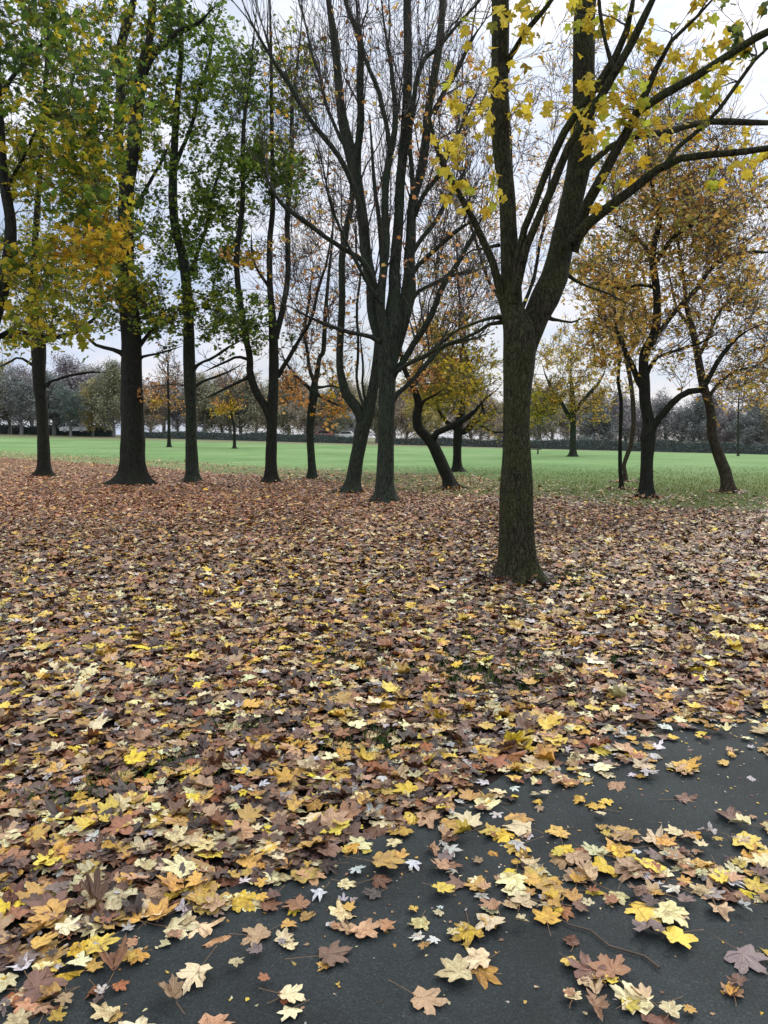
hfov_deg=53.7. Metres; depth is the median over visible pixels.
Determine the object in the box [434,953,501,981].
fallen leaf
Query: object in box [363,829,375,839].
fallen leaf
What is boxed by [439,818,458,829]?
fallen leaf
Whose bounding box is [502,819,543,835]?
fallen leaf
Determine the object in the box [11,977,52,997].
fallen leaf
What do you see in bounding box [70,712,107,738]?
fallen leaf
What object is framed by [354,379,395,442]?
broadleaf tree
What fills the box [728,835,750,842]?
fallen leaf
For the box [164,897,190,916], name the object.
fallen leaf
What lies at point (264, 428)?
broadleaf tree
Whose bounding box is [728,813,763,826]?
fallen leaf
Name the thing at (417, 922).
fallen leaf
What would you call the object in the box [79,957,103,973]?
fallen leaf
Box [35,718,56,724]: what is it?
fallen leaf
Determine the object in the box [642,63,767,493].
leaning tree
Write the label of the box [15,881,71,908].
fallen leaf
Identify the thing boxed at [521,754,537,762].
fallen leaf
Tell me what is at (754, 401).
broadleaf tree
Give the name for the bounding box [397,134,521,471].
hawthorn tree
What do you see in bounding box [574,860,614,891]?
fallen leaf
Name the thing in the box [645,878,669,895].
fallen leaf
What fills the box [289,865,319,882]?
fallen leaf
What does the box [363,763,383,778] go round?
fallen leaf
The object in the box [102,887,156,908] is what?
fallen leaf
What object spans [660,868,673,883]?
fallen leaf
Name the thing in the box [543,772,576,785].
fallen leaf
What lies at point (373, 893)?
fallen leaf
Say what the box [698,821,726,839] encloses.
fallen leaf
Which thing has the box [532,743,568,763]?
fallen leaf
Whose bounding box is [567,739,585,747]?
fallen leaf
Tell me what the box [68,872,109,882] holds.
fallen leaf
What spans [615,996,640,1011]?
fallen leaf
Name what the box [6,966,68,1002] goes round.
fallen leaf
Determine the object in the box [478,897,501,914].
fallen leaf
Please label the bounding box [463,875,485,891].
fallen leaf
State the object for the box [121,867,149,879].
fallen leaf
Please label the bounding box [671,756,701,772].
fallen leaf
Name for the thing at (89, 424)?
broadleaf tree
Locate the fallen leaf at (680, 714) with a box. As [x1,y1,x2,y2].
[674,712,692,717]
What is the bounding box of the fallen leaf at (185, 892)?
[181,887,194,904]
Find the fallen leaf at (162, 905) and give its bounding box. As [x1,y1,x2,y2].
[137,896,180,929]
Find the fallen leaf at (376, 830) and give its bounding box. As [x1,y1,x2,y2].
[364,824,391,837]
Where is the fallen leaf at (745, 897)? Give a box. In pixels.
[723,883,750,902]
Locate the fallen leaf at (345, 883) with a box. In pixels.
[331,878,355,889]
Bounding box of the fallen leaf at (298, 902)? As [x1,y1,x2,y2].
[281,894,309,919]
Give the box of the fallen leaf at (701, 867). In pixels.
[682,861,710,871]
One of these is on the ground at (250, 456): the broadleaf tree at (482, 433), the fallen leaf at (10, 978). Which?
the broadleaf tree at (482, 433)
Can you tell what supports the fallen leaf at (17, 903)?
on the fallen leaves at (28, 623)
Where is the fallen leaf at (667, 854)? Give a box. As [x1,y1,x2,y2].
[662,846,683,868]
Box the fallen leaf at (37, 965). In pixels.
[31,961,53,971]
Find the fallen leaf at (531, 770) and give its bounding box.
[520,766,539,772]
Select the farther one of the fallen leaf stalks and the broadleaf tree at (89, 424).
the broadleaf tree at (89, 424)
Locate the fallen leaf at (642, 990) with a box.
[630,982,658,1006]
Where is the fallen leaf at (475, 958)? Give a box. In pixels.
[463,947,499,970]
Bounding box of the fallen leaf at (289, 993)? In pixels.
[259,984,305,1002]
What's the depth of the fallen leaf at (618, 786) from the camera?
3.36 m
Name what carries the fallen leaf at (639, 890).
on the path
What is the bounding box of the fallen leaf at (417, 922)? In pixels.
[407,911,429,930]
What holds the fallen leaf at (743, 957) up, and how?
on the path
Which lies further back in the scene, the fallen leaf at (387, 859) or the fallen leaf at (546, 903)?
the fallen leaf at (387, 859)
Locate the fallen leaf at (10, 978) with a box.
[0,971,18,992]
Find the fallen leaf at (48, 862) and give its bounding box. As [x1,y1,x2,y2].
[27,848,60,879]
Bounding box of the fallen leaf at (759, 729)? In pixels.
[747,724,767,733]
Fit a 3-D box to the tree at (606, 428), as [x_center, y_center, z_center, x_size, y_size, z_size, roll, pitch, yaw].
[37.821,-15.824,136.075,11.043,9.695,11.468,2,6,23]
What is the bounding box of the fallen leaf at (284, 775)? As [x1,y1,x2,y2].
[269,767,295,789]
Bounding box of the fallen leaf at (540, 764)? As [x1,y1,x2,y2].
[532,759,548,773]
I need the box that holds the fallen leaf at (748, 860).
[737,856,753,867]
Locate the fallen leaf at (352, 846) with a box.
[345,841,362,854]
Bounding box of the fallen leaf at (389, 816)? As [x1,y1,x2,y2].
[369,807,408,820]
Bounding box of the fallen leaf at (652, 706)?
[649,701,675,719]
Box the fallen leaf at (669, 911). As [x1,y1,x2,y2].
[629,900,688,927]
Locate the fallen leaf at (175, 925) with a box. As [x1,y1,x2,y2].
[141,910,200,939]
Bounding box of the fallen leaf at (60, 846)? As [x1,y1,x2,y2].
[17,840,77,871]
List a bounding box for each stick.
[478,644,535,655]
[531,908,660,968]
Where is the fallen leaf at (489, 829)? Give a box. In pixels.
[479,822,507,838]
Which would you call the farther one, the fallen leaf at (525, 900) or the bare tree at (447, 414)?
the bare tree at (447, 414)
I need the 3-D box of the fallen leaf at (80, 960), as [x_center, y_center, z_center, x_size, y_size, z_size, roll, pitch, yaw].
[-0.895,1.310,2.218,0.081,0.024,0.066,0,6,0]
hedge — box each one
[0,423,111,436]
[145,430,352,443]
[394,436,502,447]
[530,438,767,454]
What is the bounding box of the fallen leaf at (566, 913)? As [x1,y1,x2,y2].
[552,900,574,921]
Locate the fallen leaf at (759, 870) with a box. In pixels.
[748,862,767,875]
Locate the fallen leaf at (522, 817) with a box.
[503,807,533,822]
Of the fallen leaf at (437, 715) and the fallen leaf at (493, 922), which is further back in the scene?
the fallen leaf at (437, 715)
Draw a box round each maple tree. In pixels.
[0,0,126,476]
[0,0,178,365]
[38,0,243,485]
[124,0,268,482]
[187,0,338,483]
[223,0,543,502]
[255,175,377,479]
[288,6,396,493]
[362,0,767,586]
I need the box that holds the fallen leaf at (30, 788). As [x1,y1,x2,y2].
[7,781,50,795]
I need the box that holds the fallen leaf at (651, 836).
[635,824,668,849]
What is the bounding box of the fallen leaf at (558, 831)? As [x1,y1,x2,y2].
[545,824,573,838]
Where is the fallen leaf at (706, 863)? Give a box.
[691,856,714,865]
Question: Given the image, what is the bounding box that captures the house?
[314,412,355,432]
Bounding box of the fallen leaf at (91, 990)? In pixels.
[85,979,98,998]
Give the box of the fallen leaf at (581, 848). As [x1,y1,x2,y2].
[575,844,588,852]
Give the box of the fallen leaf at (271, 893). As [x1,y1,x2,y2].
[263,885,284,899]
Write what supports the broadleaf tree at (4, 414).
on the ground at (250, 456)
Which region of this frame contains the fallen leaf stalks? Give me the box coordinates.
[6,660,765,918]
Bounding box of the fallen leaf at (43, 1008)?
[34,1001,53,1014]
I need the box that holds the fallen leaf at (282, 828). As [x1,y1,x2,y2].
[272,823,296,835]
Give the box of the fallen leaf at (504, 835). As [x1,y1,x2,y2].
[492,828,524,842]
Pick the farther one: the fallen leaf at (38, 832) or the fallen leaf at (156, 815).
the fallen leaf at (156, 815)
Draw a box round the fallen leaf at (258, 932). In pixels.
[240,924,281,946]
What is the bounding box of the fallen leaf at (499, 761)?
[482,751,509,767]
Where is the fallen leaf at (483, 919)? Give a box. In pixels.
[479,916,505,928]
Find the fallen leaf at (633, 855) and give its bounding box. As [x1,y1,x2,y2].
[622,846,638,862]
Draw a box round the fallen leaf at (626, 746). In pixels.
[610,741,645,753]
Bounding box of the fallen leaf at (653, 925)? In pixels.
[632,908,664,931]
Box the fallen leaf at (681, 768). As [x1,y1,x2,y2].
[676,764,694,774]
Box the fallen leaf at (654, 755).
[646,753,659,759]
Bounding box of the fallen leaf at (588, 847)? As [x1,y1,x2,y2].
[581,841,609,855]
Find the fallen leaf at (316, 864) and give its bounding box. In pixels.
[309,859,348,871]
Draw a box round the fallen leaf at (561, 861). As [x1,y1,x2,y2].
[549,852,572,869]
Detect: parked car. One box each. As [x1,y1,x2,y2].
[59,424,88,432]
[314,431,334,434]
[336,431,353,436]
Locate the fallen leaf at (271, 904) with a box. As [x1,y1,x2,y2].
[244,898,283,910]
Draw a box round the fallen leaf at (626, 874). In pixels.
[614,858,646,882]
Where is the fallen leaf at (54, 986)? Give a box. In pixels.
[34,981,80,1002]
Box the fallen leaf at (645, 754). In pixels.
[625,752,656,761]
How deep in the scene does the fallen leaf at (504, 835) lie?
2.94 m
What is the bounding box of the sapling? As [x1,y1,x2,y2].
[722,391,748,455]
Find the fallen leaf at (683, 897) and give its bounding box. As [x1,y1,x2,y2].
[664,893,696,902]
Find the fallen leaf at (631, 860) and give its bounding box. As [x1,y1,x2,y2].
[616,856,643,870]
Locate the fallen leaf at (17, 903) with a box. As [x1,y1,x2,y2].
[0,891,27,906]
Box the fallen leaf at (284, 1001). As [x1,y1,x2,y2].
[267,991,295,1004]
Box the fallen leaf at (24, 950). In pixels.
[3,938,66,961]
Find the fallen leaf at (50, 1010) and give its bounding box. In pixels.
[39,1005,60,1022]
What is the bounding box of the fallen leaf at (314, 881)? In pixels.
[296,858,326,885]
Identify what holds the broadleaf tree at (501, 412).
on the ground at (250, 456)
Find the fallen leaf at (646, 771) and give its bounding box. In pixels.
[635,768,658,775]
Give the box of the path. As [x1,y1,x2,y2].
[0,708,767,1023]
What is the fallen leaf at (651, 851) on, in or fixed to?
on the path
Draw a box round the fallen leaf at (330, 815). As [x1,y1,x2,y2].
[304,807,352,832]
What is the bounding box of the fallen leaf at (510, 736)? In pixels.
[503,730,531,743]
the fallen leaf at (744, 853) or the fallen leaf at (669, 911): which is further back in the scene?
the fallen leaf at (744, 853)
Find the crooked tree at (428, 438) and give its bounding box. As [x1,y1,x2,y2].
[396,307,502,489]
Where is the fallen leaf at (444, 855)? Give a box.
[437,848,454,860]
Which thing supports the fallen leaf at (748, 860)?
on the path
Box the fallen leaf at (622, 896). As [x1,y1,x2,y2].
[603,878,629,904]
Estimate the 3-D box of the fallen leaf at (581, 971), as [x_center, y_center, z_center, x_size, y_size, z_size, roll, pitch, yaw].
[0.609,1.313,2.198,0.159,0.025,0.116,-2,6,-20]
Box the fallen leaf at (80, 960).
[66,950,92,966]
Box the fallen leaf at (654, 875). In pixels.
[639,861,679,880]
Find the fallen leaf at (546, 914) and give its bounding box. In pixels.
[532,905,562,935]
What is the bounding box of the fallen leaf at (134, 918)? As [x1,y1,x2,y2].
[122,912,145,924]
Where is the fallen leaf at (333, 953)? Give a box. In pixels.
[287,940,352,965]
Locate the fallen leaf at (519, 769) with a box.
[509,762,536,773]
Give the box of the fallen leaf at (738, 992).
[721,980,743,1006]
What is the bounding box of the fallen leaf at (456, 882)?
[446,873,470,888]
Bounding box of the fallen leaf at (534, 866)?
[524,863,548,875]
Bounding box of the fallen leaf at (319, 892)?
[310,882,329,900]
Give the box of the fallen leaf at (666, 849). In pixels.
[659,845,684,856]
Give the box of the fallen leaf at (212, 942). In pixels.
[202,933,250,947]
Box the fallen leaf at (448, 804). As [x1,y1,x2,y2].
[441,801,461,811]
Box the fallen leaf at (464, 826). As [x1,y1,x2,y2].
[453,819,483,834]
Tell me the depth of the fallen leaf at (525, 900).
2.52 m
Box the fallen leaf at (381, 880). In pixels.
[355,874,392,887]
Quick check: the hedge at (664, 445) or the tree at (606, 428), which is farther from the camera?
the tree at (606, 428)
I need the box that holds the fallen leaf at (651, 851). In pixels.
[643,847,677,861]
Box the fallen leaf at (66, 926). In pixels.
[45,914,81,936]
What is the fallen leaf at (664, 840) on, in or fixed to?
on the fallen leaf at (666, 849)
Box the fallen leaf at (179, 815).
[170,807,194,820]
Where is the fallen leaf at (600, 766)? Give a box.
[584,762,615,771]
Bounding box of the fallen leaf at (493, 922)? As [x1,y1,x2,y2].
[475,907,504,930]
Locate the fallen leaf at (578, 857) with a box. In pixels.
[562,848,591,867]
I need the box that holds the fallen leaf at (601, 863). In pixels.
[592,856,617,874]
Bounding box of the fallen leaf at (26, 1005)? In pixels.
[14,997,42,1012]
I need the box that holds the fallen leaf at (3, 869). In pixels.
[0,862,42,872]
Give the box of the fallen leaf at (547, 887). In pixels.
[535,876,565,899]
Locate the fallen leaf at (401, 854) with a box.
[394,848,409,863]
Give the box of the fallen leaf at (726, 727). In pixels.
[715,721,735,736]
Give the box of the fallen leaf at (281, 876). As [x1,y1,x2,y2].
[274,873,290,881]
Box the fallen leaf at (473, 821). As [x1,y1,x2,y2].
[456,810,481,831]
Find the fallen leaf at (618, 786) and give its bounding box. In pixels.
[607,775,625,791]
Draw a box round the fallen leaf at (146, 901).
[141,898,184,916]
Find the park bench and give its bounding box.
[531,446,541,453]
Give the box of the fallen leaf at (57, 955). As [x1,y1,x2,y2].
[34,945,69,966]
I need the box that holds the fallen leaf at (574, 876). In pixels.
[569,870,586,883]
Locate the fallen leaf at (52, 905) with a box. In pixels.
[27,898,82,925]
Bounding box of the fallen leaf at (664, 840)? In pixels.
[655,833,676,851]
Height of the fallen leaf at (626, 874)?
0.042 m
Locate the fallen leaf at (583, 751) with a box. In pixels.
[568,747,588,758]
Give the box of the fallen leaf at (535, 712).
[521,709,547,727]
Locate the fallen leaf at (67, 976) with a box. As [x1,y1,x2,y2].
[45,970,82,980]
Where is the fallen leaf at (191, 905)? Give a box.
[185,900,204,910]
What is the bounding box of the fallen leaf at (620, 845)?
[604,837,632,857]
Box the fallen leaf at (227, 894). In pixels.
[201,890,256,907]
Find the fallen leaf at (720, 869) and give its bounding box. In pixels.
[707,866,747,877]
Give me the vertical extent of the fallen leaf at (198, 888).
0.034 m
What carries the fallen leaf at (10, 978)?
on the path
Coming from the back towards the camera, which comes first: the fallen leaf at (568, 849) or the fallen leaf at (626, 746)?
the fallen leaf at (626, 746)
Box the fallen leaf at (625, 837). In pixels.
[605,827,630,840]
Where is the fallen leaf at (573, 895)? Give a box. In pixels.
[561,887,582,900]
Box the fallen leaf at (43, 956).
[36,943,67,958]
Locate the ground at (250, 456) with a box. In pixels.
[0,434,767,948]
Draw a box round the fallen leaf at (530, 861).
[520,856,540,865]
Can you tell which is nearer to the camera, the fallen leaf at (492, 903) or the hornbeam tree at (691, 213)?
the fallen leaf at (492, 903)
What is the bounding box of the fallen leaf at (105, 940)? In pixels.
[65,932,120,954]
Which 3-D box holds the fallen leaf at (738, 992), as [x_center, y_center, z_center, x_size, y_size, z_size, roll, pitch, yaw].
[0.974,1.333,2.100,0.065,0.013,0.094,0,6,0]
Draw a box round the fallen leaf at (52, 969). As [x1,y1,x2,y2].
[40,947,64,971]
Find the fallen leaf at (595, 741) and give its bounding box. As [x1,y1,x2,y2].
[582,736,606,746]
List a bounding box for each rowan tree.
[143,342,185,446]
[206,362,268,448]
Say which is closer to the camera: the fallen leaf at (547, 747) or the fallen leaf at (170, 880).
the fallen leaf at (170, 880)
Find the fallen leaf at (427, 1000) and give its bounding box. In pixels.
[389,980,448,1014]
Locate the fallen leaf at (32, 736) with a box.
[3,727,48,740]
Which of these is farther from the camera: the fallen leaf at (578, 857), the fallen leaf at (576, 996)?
the fallen leaf at (578, 857)
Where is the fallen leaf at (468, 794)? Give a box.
[457,787,484,803]
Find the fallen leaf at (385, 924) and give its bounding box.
[364,917,395,930]
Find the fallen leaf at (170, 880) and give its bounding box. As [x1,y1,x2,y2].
[156,871,190,897]
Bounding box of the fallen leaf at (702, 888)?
[689,883,714,896]
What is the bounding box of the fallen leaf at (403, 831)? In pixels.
[387,821,416,835]
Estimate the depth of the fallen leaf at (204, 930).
2.38 m
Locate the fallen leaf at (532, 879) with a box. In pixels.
[522,873,546,885]
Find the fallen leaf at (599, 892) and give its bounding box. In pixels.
[571,889,606,895]
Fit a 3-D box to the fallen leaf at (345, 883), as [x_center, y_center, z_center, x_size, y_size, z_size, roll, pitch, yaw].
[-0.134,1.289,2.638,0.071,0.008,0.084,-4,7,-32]
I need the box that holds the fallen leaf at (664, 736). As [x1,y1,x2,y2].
[650,730,679,739]
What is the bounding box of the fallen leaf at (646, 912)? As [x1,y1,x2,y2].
[624,900,661,922]
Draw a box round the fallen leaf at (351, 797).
[325,792,362,805]
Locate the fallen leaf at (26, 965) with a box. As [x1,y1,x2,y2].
[4,951,33,982]
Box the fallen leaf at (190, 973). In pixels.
[176,945,216,994]
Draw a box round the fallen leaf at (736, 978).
[725,967,746,985]
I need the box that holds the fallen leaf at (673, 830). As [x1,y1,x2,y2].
[663,824,683,834]
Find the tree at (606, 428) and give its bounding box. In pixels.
[563,397,625,440]
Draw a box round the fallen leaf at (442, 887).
[423,882,454,892]
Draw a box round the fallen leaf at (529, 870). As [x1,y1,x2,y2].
[524,865,556,898]
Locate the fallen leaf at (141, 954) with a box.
[127,949,149,965]
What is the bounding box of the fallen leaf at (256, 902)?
[221,891,261,911]
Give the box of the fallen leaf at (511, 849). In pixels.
[504,836,543,856]
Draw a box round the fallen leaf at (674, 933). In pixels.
[657,926,703,948]
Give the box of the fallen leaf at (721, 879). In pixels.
[708,872,729,883]
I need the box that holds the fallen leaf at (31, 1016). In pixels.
[26,988,75,1019]
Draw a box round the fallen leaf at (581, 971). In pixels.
[566,950,626,979]
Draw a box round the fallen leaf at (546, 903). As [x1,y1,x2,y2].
[538,901,572,908]
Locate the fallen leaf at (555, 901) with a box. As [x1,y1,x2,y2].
[529,893,564,906]
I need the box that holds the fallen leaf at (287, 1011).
[277,1000,308,1021]
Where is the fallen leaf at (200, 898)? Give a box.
[192,890,223,921]
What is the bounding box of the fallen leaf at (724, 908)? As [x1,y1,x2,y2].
[708,898,734,921]
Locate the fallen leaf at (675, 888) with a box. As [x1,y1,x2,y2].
[663,884,698,894]
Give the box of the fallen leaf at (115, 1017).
[109,1009,122,1022]
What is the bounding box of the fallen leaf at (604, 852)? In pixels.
[590,845,608,857]
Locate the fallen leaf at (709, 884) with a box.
[701,878,724,910]
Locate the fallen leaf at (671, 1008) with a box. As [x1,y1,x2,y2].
[659,1000,682,1019]
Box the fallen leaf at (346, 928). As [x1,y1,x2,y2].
[338,921,357,934]
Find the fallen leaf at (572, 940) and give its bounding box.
[562,935,579,951]
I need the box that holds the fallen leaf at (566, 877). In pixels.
[563,867,593,882]
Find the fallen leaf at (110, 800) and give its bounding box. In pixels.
[97,793,119,815]
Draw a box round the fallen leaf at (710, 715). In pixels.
[698,712,718,717]
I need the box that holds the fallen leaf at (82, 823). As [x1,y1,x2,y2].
[73,816,104,830]
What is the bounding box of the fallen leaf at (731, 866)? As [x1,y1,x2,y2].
[724,860,743,874]
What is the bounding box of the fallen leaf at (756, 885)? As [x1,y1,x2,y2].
[742,875,767,902]
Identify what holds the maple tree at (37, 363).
on the ground at (250, 456)
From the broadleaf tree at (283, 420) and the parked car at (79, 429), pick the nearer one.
the parked car at (79, 429)
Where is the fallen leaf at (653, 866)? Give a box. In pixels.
[634,854,666,872]
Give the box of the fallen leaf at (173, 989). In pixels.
[154,974,184,1013]
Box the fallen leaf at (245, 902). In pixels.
[223,879,255,912]
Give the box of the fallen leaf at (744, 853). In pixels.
[740,842,762,869]
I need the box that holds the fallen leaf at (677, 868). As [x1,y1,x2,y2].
[670,865,694,877]
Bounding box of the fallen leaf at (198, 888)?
[180,881,217,923]
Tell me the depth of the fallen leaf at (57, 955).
2.23 m
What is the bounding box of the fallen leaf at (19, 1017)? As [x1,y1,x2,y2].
[3,1007,31,1023]
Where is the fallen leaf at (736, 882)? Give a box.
[718,879,745,888]
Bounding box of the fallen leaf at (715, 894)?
[684,887,725,897]
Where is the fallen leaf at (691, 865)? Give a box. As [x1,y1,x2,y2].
[686,862,711,867]
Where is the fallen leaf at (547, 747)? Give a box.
[527,744,560,753]
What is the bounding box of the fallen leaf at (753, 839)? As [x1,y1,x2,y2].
[717,831,764,849]
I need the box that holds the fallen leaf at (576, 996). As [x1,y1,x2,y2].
[563,987,581,1008]
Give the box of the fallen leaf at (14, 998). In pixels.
[3,987,21,1007]
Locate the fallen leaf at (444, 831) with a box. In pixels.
[438,826,454,839]
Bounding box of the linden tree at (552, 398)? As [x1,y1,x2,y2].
[530,312,623,456]
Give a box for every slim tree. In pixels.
[569,233,648,489]
[595,242,661,481]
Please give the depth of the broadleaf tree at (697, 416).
131.84 m
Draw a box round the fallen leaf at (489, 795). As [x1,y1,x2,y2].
[478,789,494,803]
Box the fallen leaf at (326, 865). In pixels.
[311,858,338,874]
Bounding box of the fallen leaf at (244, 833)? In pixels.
[216,820,256,842]
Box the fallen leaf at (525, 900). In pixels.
[510,891,536,911]
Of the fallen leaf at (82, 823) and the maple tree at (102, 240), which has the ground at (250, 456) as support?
the maple tree at (102, 240)
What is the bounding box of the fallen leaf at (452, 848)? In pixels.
[431,844,461,857]
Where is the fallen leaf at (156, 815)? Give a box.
[132,806,169,823]
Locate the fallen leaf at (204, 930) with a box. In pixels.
[164,917,224,938]
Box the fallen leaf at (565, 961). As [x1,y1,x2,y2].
[559,952,580,965]
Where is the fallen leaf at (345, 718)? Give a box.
[327,711,364,723]
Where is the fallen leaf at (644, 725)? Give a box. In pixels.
[634,721,662,732]
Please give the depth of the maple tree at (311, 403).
27.49 m
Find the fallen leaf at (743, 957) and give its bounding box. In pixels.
[715,936,767,973]
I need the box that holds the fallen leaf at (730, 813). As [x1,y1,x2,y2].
[714,806,742,826]
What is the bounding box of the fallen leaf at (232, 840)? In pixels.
[196,833,238,853]
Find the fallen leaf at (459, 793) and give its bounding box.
[456,780,470,794]
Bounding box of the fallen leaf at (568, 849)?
[554,837,574,853]
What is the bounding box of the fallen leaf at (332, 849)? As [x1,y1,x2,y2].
[311,839,349,857]
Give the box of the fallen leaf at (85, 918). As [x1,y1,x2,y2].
[76,914,90,938]
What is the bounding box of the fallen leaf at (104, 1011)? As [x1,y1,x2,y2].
[90,1001,126,1021]
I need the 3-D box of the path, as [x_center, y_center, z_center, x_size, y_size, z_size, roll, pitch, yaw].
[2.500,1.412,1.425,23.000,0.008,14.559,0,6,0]
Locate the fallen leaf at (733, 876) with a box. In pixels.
[719,872,744,881]
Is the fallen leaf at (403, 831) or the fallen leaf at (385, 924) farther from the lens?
the fallen leaf at (403, 831)
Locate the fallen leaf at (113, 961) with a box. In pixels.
[98,934,127,998]
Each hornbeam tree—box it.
[405,0,645,307]
[546,21,767,498]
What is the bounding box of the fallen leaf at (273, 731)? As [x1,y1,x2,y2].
[262,728,278,740]
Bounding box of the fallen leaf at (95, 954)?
[75,932,118,957]
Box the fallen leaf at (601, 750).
[585,741,612,755]
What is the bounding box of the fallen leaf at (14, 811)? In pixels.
[5,806,30,816]
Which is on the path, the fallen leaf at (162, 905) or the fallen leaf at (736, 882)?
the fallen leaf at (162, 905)
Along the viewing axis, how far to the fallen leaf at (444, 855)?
2.79 m
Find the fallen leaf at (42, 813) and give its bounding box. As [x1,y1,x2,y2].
[29,809,49,817]
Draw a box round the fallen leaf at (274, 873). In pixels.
[261,870,278,881]
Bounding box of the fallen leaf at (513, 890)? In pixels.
[501,883,526,895]
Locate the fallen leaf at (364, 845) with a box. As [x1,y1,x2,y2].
[347,836,371,851]
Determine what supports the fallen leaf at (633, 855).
on the path
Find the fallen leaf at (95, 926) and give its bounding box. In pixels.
[81,923,105,937]
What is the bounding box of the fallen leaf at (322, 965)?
[317,962,328,970]
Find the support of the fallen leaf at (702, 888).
on the path
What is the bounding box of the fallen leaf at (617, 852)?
[602,845,629,857]
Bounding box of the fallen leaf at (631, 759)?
[622,755,648,763]
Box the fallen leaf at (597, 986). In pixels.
[587,974,602,997]
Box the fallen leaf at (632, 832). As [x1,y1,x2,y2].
[607,825,640,840]
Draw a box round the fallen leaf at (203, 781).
[185,774,213,787]
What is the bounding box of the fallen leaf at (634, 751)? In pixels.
[624,749,641,757]
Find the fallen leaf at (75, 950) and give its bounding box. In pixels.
[60,939,88,957]
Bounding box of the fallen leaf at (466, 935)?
[452,908,483,950]
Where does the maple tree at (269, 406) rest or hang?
on the ground at (250, 456)
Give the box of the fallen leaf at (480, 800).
[463,797,501,809]
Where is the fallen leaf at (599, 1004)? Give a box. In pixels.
[586,987,609,1021]
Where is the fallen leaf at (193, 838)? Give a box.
[169,824,226,847]
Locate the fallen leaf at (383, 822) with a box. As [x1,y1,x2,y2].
[369,816,394,827]
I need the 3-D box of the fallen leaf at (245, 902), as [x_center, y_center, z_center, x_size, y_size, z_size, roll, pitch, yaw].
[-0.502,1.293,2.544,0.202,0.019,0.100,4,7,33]
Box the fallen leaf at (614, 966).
[585,953,630,992]
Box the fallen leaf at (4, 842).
[0,828,20,846]
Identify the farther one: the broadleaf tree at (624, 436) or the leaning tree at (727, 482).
the broadleaf tree at (624, 436)
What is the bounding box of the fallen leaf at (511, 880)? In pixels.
[495,859,527,890]
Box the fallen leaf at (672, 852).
[665,849,688,858]
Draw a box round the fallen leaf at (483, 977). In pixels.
[469,965,501,989]
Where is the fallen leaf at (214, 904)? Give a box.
[201,893,238,911]
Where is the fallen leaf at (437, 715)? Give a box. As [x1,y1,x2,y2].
[430,709,450,718]
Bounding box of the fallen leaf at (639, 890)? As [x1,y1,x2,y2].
[628,882,655,895]
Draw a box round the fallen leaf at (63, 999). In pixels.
[54,986,73,1006]
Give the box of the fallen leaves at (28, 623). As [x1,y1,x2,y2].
[0,451,767,1023]
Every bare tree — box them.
[0,363,36,434]
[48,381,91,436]
[142,370,183,430]
[155,388,185,430]
[208,381,235,432]
[245,383,267,432]
[294,372,328,430]
[428,403,456,433]
[535,376,568,439]
[548,399,584,439]
[588,388,630,439]
[637,386,670,439]
[651,391,684,439]
[659,406,692,441]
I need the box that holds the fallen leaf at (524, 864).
[517,863,543,873]
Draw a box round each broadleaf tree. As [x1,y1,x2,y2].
[0,356,13,421]
[0,361,53,426]
[0,366,34,433]
[27,369,84,435]
[35,352,105,425]
[66,362,99,425]
[68,376,104,436]
[76,361,120,430]
[79,358,147,436]
[116,374,162,426]
[142,382,171,431]
[165,374,217,430]
[172,372,241,431]
[198,368,243,433]
[212,369,265,433]
[253,377,287,431]
[254,374,310,434]
[278,386,329,434]
[304,376,361,434]
[335,378,362,408]
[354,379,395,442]
[373,382,407,438]
[394,394,431,437]
[400,397,446,437]
[442,397,489,438]
[457,388,502,440]
[489,396,502,438]
[530,387,565,440]
[576,383,612,440]
[600,392,638,441]
[618,400,663,441]
[660,393,724,442]
[696,394,730,442]
[704,406,744,443]
[722,402,767,445]
[732,390,767,445]
[757,407,767,439]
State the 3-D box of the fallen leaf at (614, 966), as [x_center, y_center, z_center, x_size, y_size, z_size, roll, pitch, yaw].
[0.647,1.314,2.171,0.121,0.012,0.165,0,6,0]
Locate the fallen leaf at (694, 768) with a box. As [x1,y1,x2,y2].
[677,762,700,772]
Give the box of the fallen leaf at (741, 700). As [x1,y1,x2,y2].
[730,699,746,709]
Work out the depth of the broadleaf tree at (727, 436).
137.97 m
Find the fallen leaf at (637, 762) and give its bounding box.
[633,757,655,777]
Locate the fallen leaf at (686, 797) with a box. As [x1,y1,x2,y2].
[659,793,698,803]
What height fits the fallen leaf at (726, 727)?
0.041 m
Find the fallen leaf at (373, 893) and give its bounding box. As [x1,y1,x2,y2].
[362,887,387,898]
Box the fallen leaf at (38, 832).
[16,822,50,844]
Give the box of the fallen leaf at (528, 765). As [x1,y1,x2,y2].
[524,759,551,774]
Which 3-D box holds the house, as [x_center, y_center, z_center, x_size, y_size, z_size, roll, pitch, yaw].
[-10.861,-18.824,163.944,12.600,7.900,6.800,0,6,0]
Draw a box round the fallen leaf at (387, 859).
[343,849,405,867]
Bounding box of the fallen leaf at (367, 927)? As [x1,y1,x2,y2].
[343,918,382,937]
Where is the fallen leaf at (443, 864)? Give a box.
[430,858,456,869]
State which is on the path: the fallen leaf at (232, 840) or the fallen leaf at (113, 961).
the fallen leaf at (113, 961)
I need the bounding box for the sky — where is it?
[0,0,767,439]
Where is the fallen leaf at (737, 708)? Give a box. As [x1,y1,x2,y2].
[718,703,742,713]
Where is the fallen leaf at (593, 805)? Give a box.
[585,801,618,811]
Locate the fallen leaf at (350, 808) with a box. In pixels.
[335,800,360,820]
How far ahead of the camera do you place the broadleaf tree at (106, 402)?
122.94 m
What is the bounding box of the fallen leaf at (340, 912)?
[328,897,356,928]
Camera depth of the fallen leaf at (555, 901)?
2.49 m
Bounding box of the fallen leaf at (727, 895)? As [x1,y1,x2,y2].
[721,887,756,904]

